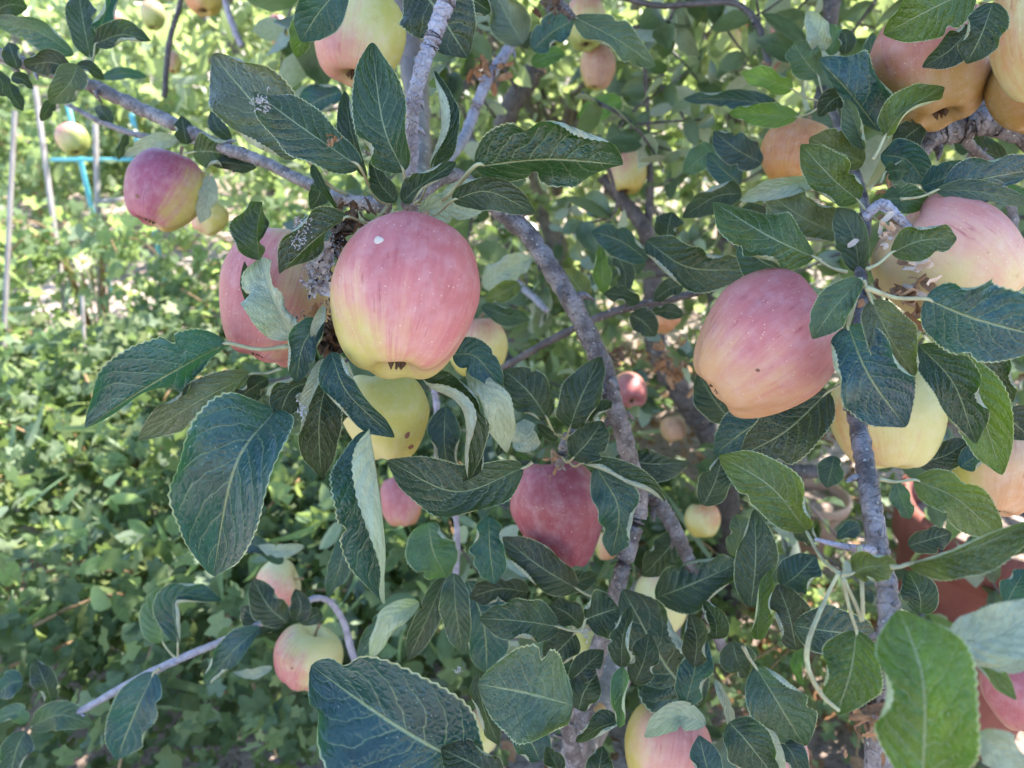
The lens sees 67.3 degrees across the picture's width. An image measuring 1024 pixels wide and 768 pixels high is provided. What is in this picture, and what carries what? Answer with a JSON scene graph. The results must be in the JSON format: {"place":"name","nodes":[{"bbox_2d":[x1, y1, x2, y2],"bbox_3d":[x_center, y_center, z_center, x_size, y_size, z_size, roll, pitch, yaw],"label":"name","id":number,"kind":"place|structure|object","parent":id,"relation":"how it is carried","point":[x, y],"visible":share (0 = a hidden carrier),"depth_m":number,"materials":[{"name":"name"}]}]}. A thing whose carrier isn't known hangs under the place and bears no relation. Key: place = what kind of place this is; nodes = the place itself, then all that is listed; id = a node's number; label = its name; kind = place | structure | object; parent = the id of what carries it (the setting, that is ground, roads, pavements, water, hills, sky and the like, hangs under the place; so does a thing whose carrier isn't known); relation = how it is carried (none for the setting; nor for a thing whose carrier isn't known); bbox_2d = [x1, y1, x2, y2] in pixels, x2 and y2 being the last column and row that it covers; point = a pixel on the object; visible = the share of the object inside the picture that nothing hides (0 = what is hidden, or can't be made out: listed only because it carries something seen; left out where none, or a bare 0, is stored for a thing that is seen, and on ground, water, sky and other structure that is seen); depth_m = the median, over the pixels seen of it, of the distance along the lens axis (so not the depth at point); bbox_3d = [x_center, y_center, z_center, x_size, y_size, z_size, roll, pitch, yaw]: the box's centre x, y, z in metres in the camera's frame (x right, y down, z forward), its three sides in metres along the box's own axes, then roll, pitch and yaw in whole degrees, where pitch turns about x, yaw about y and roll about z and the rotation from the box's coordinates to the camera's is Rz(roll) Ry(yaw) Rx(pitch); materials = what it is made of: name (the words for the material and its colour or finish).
{"place":"outdoors","nodes":[
{"label":"outdoors","id":0,"kind":"place"},
{"bbox_2d":[4,0,866,42],"label":"sky","id":1,"kind":"structure","parent":0,"point":[28,8],"materials":[{"name":"white"}]},
{"bbox_2d":[0,43,1023,767],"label":"ground","id":2,"kind":"structure","parent":0,"point":[830,753],"depth_m":2.50,"materials":[{"name":"green plant"}]},
{"bbox_2d":[0,110,17,385],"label":"wooden stake","id":3,"kind":"object","parent":2,"relation":"on","point":[9,217],"visible":0.77,"depth_m":2.60,"materials":[{"name":"grey wood"}]},
{"bbox_2d":[24,266,50,325],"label":"flower","id":4,"kind":"object","parent":2,"relation":"on","point":[39,299],"visible":0.07,"depth_m":3.13,"materials":[{"name":"green plant"}]},
{"bbox_2d":[32,86,70,329],"bbox_3d":[-1.770,-0.506,3.000,0.022,1.191,0.599,-8,26,-16],"label":"wooden stake","id":5,"kind":"object","parent":2,"relation":"on","point":[45,162],"visible":0.5,"depth_m":3.00,"materials":[{"name":"grey wood"}]},
{"bbox_2d":[0,109,134,235],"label":"garden plant","id":6,"kind":"object","parent":2,"relation":"on","point":[29,171],"visible":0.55,"depth_m":4.63,"materials":[{"name":"green plant"}]},
{"bbox_2d":[80,296,85,353],"bbox_3d":[-1.328,0.076,2.400,0.012,0.639,0.307,-2,25,-4],"label":"wooden stake","id":7,"kind":"object","parent":2,"relation":"on","point":[82,304],"visible":0.26,"depth_m":2.40,"materials":[{"name":"grey wood"}]},
{"bbox_2d":[63,221,107,321],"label":"flower","id":8,"kind":"object","parent":2,"relation":"on","point":[67,229],"visible":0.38,"depth_m":3.02,"materials":[{"name":"white plant"}]},
{"bbox_2d":[71,252,110,334],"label":"flower","id":9,"kind":"object","parent":2,"relation":"on","point":[84,263],"visible":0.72,"depth_m":2.50,"materials":[{"name":"white plant"}]},
{"bbox_2d":[92,123,102,321],"bbox_3d":[-1.716,-0.514,3.200,0.022,1.037,0.500,-2,25,-4],"label":"wooden stake","id":10,"kind":"object","parent":2,"relation":"on","point":[96,159],"visible":0.41,"depth_m":3.19,"materials":[{"name":"grey wood"}]},
{"bbox_2d":[94,197,124,203],"bbox_3d":[-1.643,-0.764,3.200,0.185,0.034,0.019,-1,25,-2],"label":"wooden rail","id":11,"kind":"object","parent":10,"relation":"attached to","point":[109,200],"visible":0.54,"depth_m":3.19,"materials":[{"name":"grey wood"}]},
{"bbox_2d":[0,286,214,484],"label":"gooseberry bush","id":12,"kind":"object","parent":2,"relation":"on","point":[23,332],"visible":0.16,"depth_m":2.62,"materials":[{"name":"green plant"}]},
{"bbox_2d":[50,106,165,296],"bbox_3d":[-1.972,-0.869,3.873,0.490,1.100,0.154,0,25,0],"label":"garden trellis","id":13,"kind":"object","parent":2,"relation":"on","point":[81,160],"visible":0.42,"depth_m":3.74,"materials":[{"name":"teal paint"}]},
{"bbox_2d":[0,185,230,338],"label":"garden plant","id":14,"kind":"object","parent":2,"relation":"on","point":[25,248],"visible":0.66,"depth_m":2.95,"materials":[{"name":"green plant"}]},
{"bbox_2d":[0,68,246,210],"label":"garden plant","id":15,"kind":"object","parent":2,"relation":"on","point":[24,115],"visible":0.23,"depth_m":5.05,"materials":[{"name":"green plant"}]},
{"bbox_2d":[0,0,274,216],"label":"apple tree","id":16,"kind":"object","parent":2,"relation":"on","point":[101,59],"visible":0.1,"depth_m":5.90,"materials":[{"name":"green plant"}]},
{"bbox_2d":[0,310,306,648],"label":"gooseberry bush","id":17,"kind":"object","parent":2,"relation":"on","point":[29,469],"visible":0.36,"depth_m":1.89,"materials":[{"name":"green plant"}]},
{"bbox_2d":[0,439,474,767],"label":"gooseberry bush","id":18,"kind":"object","parent":2,"relation":"on","point":[285,724],"visible":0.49,"depth_m":1.36,"materials":[{"name":"green plant"}]},
{"bbox_2d":[35,0,454,226],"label":"apple tree","id":19,"kind":"object","parent":2,"relation":"on","point":[140,51],"visible":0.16,"depth_m":4.87,"materials":[{"name":"green plant"}]},
{"bbox_2d":[140,0,165,30],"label":"apple","id":20,"kind":"object","parent":19,"relation":"hanging from","point":[153,15],"visible":1,"depth_m":1.88,"materials":[{"name":"food"}]},
{"bbox_2d":[164,206,341,313],"bbox_3d":[-0.975,-0.466,3.448,1.172,0.633,1.090,0,25,0],"label":"garden plant","id":21,"kind":"object","parent":2,"relation":"on","point":[186,234],"visible":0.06,"depth_m":3.34,"materials":[{"name":"green plant"}]},
{"bbox_2d":[86,260,442,462],"bbox_3d":[-0.748,-0.050,2.537,1.138,0.649,1.174,-15,29,-29],"label":"gooseberry bush","id":22,"kind":"object","parent":2,"relation":"on","point":[167,293],"visible":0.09,"depth_m":2.48,"materials":[{"name":"green plant"}]},
{"bbox_2d":[228,111,367,227],"bbox_3d":[-1.206,-1.433,5.111,1.307,0.979,1.312,0,25,0],"label":"garden plant","id":23,"kind":"object","parent":2,"relation":"on","point":[268,183],"visible":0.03,"depth_m":4.83,"materials":[{"name":"green plant"}]},
{"bbox_2d":[54,0,666,290],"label":"apple tree","id":24,"kind":"object","parent":2,"relation":"on","point":[241,11],"visible":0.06,"depth_m":2.79,"materials":[{"name":"green plant"}]},
{"bbox_2d":[115,10,122,18],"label":"apple","id":25,"kind":"object","parent":24,"relation":"hanging from","point":[118,15],"visible":0.09,"depth_m":2.09,"materials":[{"name":"food"}]},
{"bbox_2d":[251,162,475,247],"bbox_3d":[-0.694,-0.720,3.761,1.167,0.830,1.274,-14,28,-27],"label":"garden plant","id":26,"kind":"object","parent":2,"relation":"on","point":[292,195],"visible":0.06,"depth_m":3.71,"materials":[{"name":"green plant"}]},
{"bbox_2d":[0,211,744,762],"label":"grass","id":27,"kind":"structure","parent":2,"relation":"on","point":[198,689],"depth_m":1.75,"materials":[{"name":"green plant"}]},
{"bbox_2d":[181,347,610,622],"bbox_3d":[-0.298,0.176,2.061,1.125,0.642,1.168,-7,26,-15],"label":"gooseberry bush","id":28,"kind":"object","parent":2,"relation":"on","point":[239,572],"visible":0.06,"depth_m":1.79,"materials":[{"name":"green plant"}]},
{"bbox_2d":[341,124,520,209],"bbox_3d":[-0.545,-1.364,5.045,1.348,0.912,1.521,0,25,0],"label":"garden plant","id":29,"kind":"object","parent":2,"relation":"on","point":[465,156],"depth_m":4.80,"materials":[{"name":"green plant"}]},
{"bbox_2d":[0,0,864,144],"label":"hedge","id":30,"kind":"object","parent":2,"relation":"on","point":[144,70],"depth_m":9.40,"materials":[{"name":"green plant"}]},
{"bbox_2d":[315,264,607,382],"bbox_3d":[-0.197,-0.197,2.931,1.154,0.583,1.197,0,25,0],"label":"gooseberry bush","id":31,"kind":"object","parent":2,"relation":"on","point":[557,308],"visible":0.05,"depth_m":2.84,"materials":[{"name":"green plant"}]},
{"bbox_2d":[0,138,1021,730],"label":"weeds","id":32,"kind":"object","parent":2,"relation":"on","point":[100,602],"visible":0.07,"depth_m":1.56,"materials":[{"name":"green plant"}]},
{"bbox_2d":[0,0,1023,767],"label":"apple tree","id":33,"kind":"object","parent":2,"relation":"on","point":[526,694],"visible":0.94,"depth_m":0.51,"materials":[{"name":"green plant"}]},
{"bbox_2d":[54,122,90,156],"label":"apple","id":34,"kind":"object","parent":33,"relation":"hanging from","point":[72,139],"visible":1,"depth_m":1.68,"materials":[{"name":"food"}]},
{"bbox_2d":[123,146,204,231],"bbox_3d":[-0.296,-0.170,0.661,0.067,0.075,0.067,25,-15,-25],"label":"apple","id":35,"kind":"object","parent":33,"relation":"hanging from","point":[162,187],"visible":1,"depth_m":0.64,"materials":[{"name":"pink food"}]},
{"bbox_2d":[191,197,228,235],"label":"apple","id":36,"kind":"object","parent":33,"relation":"hanging from","point":[215,222],"visible":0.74,"depth_m":0.91,"materials":[{"name":"food"}]},
{"bbox_2d":[219,217,334,366],"bbox_3d":[-0.137,-0.057,0.455,0.068,0.088,0.066,20,-6,-29],"label":"apple","id":37,"kind":"object","parent":33,"relation":"hanging from","point":[238,325],"visible":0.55,"depth_m":0.43,"materials":[{"name":"pink food"}]},
{"bbox_2d":[256,559,303,605],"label":"apple","id":38,"kind":"object","parent":33,"relation":"hanging from","point":[283,579],"visible":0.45,"depth_m":0.98,"materials":[{"name":"pink food"}]},
{"bbox_2d":[273,623,342,690],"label":"apple","id":39,"kind":"object","parent":33,"relation":"hanging from","point":[299,650],"visible":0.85,"depth_m":0.81,"materials":[{"name":"food"}]},
{"bbox_2d":[314,0,405,87],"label":"apple","id":40,"kind":"object","parent":33,"relation":"hanging from","point":[341,50],"visible":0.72,"depth_m":0.59,"materials":[{"name":"food"}]},
{"bbox_2d":[343,375,429,459],"bbox_3d":[-0.086,0.018,0.522,0.062,0.063,0.060,18,30,34],"label":"apple","id":41,"kind":"object","parent":33,"relation":"hanging from","point":[400,406],"visible":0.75,"depth_m":0.50,"materials":[{"name":"yellow food"}]},
{"bbox_2d":[380,477,421,525],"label":"apple","id":42,"kind":"object","parent":33,"relation":"hanging from","point":[400,507],"visible":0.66,"depth_m":1.07,"materials":[{"name":"pink food"}]},
{"bbox_2d":[330,209,479,379],"bbox_3d":[-0.053,-0.048,0.391,0.074,0.088,0.077,14,-17,-29],"label":"apple","id":43,"kind":"object","parent":33,"relation":"hanging from","point":[404,292],"visible":1,"depth_m":0.36,"materials":[{"name":"pink food"}]},
{"bbox_2d":[450,312,507,375],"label":"apple","id":44,"kind":"object","parent":33,"relation":"hanging from","point":[490,333],"visible":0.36,"depth_m":0.83,"materials":[{"name":"yellow food"}]},
{"bbox_2d":[472,710,495,753],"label":"apple","id":45,"kind":"object","parent":33,"relation":"hanging from","point":[488,746],"visible":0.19,"depth_m":0.88,"materials":[{"name":"food"}]},
{"bbox_2d":[510,448,601,567],"bbox_3d":[0.036,0.100,0.614,0.075,0.086,0.073,20,32,37],"label":"apple","id":46,"kind":"object","parent":33,"relation":"hanging from","point":[557,513],"visible":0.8,"depth_m":0.58,"materials":[{"name":"red food"}]},
{"bbox_2d":[572,624,593,659],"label":"apple","id":47,"kind":"object","parent":33,"relation":"hanging from","point":[583,640],"visible":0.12,"depth_m":0.84,"materials":[{"name":"food"}]},
{"bbox_2d":[593,702,605,711],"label":"apple","id":48,"kind":"object","parent":33,"relation":"hanging from","point":[599,706],"visible":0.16,"depth_m":0.70,"materials":[{"name":"food"}]},
{"bbox_2d":[595,532,615,559],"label":"apple","id":49,"kind":"object","parent":33,"relation":"hanging from","point":[602,553],"visible":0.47,"depth_m":0.99,"materials":[{"name":"yellow food"}]},
{"bbox_2d":[617,372,646,407],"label":"apple","id":50,"kind":"object","parent":33,"relation":"hanging from","point":[633,388],"visible":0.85,"depth_m":1.47,"materials":[{"name":"food"}]},
{"bbox_2d":[635,576,686,631],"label":"apple","id":51,"kind":"object","parent":33,"relation":"hanging from","point":[646,586],"visible":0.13,"depth_m":0.93,"materials":[{"name":"yellow food"}]},
{"bbox_2d":[625,704,711,767],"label":"apple","id":52,"kind":"object","parent":33,"relation":"hanging from","point":[670,750],"visible":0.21,"depth_m":0.57,"materials":[{"name":"pink food"}]},
{"bbox_2d":[656,316,680,333],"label":"apple","id":53,"kind":"object","parent":33,"relation":"hanging from","point":[666,326],"visible":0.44,"depth_m":1.18,"materials":[{"name":"orange food"}]},
{"bbox_2d":[684,504,720,537],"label":"apple","id":54,"kind":"object","parent":33,"relation":"hanging from","point":[703,521],"visible":0.94,"depth_m":1.18,"materials":[{"name":"yellow food"}]},
{"bbox_2d":[737,745,808,767],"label":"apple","id":55,"kind":"object","parent":33,"relation":"hanging from","point":[806,748],"visible":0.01,"depth_m":0.54,"materials":[{"name":"food"}]},
{"bbox_2d":[241,0,805,358],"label":"apple tree","id":56,"kind":"object","parent":2,"relation":"on","point":[538,102],"visible":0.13,"depth_m":2.84,"materials":[{"name":"green plant"}]},
{"bbox_2d":[380,441,784,766],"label":"gooseberry bush","id":57,"kind":"object","parent":2,"relation":"on","point":[677,490],"visible":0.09,"depth_m":1.66,"materials":[{"name":"green plant"}]},
{"bbox_2d":[161,0,1023,642],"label":"apple tree","id":58,"kind":"object","parent":2,"relation":"on","point":[525,80],"visible":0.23,"depth_m":1.72,"materials":[{"name":"green plant"}]},
{"bbox_2d":[164,49,181,73],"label":"apple","id":59,"kind":"object","parent":58,"relation":"hanging from","point":[175,63],"visible":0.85,"depth_m":1.49,"materials":[{"name":"pink food"}]},
{"bbox_2d":[185,0,222,16],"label":"apple","id":60,"kind":"object","parent":58,"relation":"hanging from","point":[203,8],"visible":0.99,"depth_m":1.49,"materials":[{"name":"food"}]},
{"bbox_2d":[568,0,605,51],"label":"apple","id":61,"kind":"object","parent":58,"relation":"hanging from","point":[578,41],"visible":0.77,"depth_m":1.23,"materials":[{"name":"food"}]},
{"bbox_2d":[580,44,615,90],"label":"apple","id":62,"kind":"object","parent":58,"relation":"hanging from","point":[597,67],"visible":0.9,"depth_m":1.28,"materials":[{"name":"food"}]},
{"bbox_2d":[607,151,646,193],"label":"apple","id":63,"kind":"object","parent":58,"relation":"hanging from","point":[629,176],"visible":0.8,"depth_m":1.32,"materials":[{"name":"yellow food"}]},
{"bbox_2d":[660,413,686,441],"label":"apple","id":64,"kind":"object","parent":58,"relation":"hanging from","point":[673,428],"visible":0.99,"depth_m":1.48,"materials":[{"name":"beige food"}]},
{"bbox_2d":[468,0,761,273],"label":"apple tree","id":65,"kind":"object","parent":2,"relation":"on","point":[615,5],"depth_m":4.22,"materials":[{"name":"green plant"}]},
{"bbox_2d":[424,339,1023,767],"bbox_3d":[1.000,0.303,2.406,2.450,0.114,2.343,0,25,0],"label":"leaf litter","id":66,"kind":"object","parent":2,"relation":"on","point":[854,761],"visible":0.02,"depth_m":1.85,"materials":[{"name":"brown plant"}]},
{"bbox_2d":[502,0,1023,381],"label":"apple tree","id":67,"kind":"object","parent":2,"relation":"on","point":[563,68],"visible":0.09,"depth_m":2.46,"materials":[{"name":"green plant"}]},
{"bbox_2d":[720,29,741,51],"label":"apple","id":68,"kind":"object","parent":67,"relation":"hanging from","point":[737,38],"visible":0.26,"depth_m":1.98,"materials":[{"name":"food"}]},
{"bbox_2d":[683,530,877,767],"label":"garden plant","id":69,"kind":"object","parent":2,"relation":"on","point":[765,658],"visible":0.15,"depth_m":1.67,"materials":[{"name":"green plant"}]},
{"bbox_2d":[798,478,852,568],"bbox_3d":[0.817,0.391,2.108,0.180,0.210,0.180,0,25,0],"label":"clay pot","id":70,"kind":"object","parent":2,"relation":"on","point":[813,494],"visible":0.39,"depth_m":2.06,"materials":[{"name":"ceramic"}]},
{"bbox_2d":[747,460,904,620],"bbox_3d":[1.107,0.373,2.054,0.763,0.293,0.795,-15,29,-29],"label":"garden plant","id":71,"kind":"object","parent":2,"relation":"on","point":[885,487],"visible":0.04,"depth_m":2.12,"materials":[{"name":"green plant"}]},
{"bbox_2d":[644,0,1023,767],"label":"apple tree","id":72,"kind":"object","parent":2,"relation":"on","point":[908,678],"visible":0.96,"depth_m":0.42,"materials":[{"name":"green plant"}]},
{"bbox_2d":[693,268,842,418],"bbox_3d":[0.142,-0.024,0.420,0.087,0.076,0.076,-41,39,6],"label":"apple","id":73,"kind":"object","parent":72,"relation":"hanging from","point":[759,352],"visible":0.86,"depth_m":0.39,"materials":[{"name":"pink food"}]},
{"bbox_2d":[760,115,827,189],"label":"apple","id":74,"kind":"object","parent":72,"relation":"hanging from","point":[780,148],"visible":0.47,"depth_m":0.68,"materials":[{"name":"orange food"}]},
{"bbox_2d":[831,371,947,468],"bbox_3d":[0.243,0.018,0.500,0.072,0.074,0.070,3,-7,-29],"label":"apple","id":75,"kind":"object","parent":72,"relation":"hanging from","point":[916,441],"visible":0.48,"depth_m":0.47,"materials":[{"name":"yellow food"}]},
{"bbox_2d":[870,4,992,131],"bbox_3d":[0.272,-0.211,0.500,0.074,0.083,0.076,-8,-9,12],"label":"apple","id":76,"kind":"object","parent":72,"relation":"hanging from","point":[897,65],"visible":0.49,"depth_m":0.48,"materials":[{"name":"food"}]},
{"bbox_2d":[870,193,1023,318],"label":"apple","id":77,"kind":"object","parent":72,"relation":"hanging from","point":[988,245],"visible":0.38,"depth_m":0.42,"materials":[{"name":"pink food"}]},
{"bbox_2d":[951,440,1023,516],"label":"apple","id":78,"kind":"object","parent":72,"relation":"hanging from","point":[1005,490],"visible":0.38,"depth_m":0.50,"materials":[{"name":"food"}]},
{"bbox_2d":[979,671,1023,731],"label":"apple","id":79,"kind":"object","parent":72,"relation":"hanging from","point":[1008,712],"visible":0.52,"depth_m":0.59,"materials":[{"name":"pink food"}]},
{"bbox_2d":[984,71,1023,133],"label":"apple","id":80,"kind":"object","parent":72,"relation":"hanging from","point":[1005,110],"visible":0.59,"depth_m":0.47,"materials":[{"name":"food"}]},
{"bbox_2d":[989,0,1023,102],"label":"apple","id":81,"kind":"object","parent":72,"relation":"hanging from","point":[1006,58],"visible":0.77,"depth_m":0.40,"materials":[{"name":"food"}]},
{"bbox_2d":[660,0,1022,343],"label":"apple tree","id":82,"kind":"object","parent":2,"relation":"on","point":[953,154],"depth_m":2.90,"materials":[{"name":"green plant"}]},
{"bbox_2d":[892,475,1023,764],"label":"clay pot","id":83,"kind":"object","parent":2,"relation":"on","point":[958,597],"visible":0.17,"depth_m":1.37,"materials":[{"name":"ceramic"}]}
]}

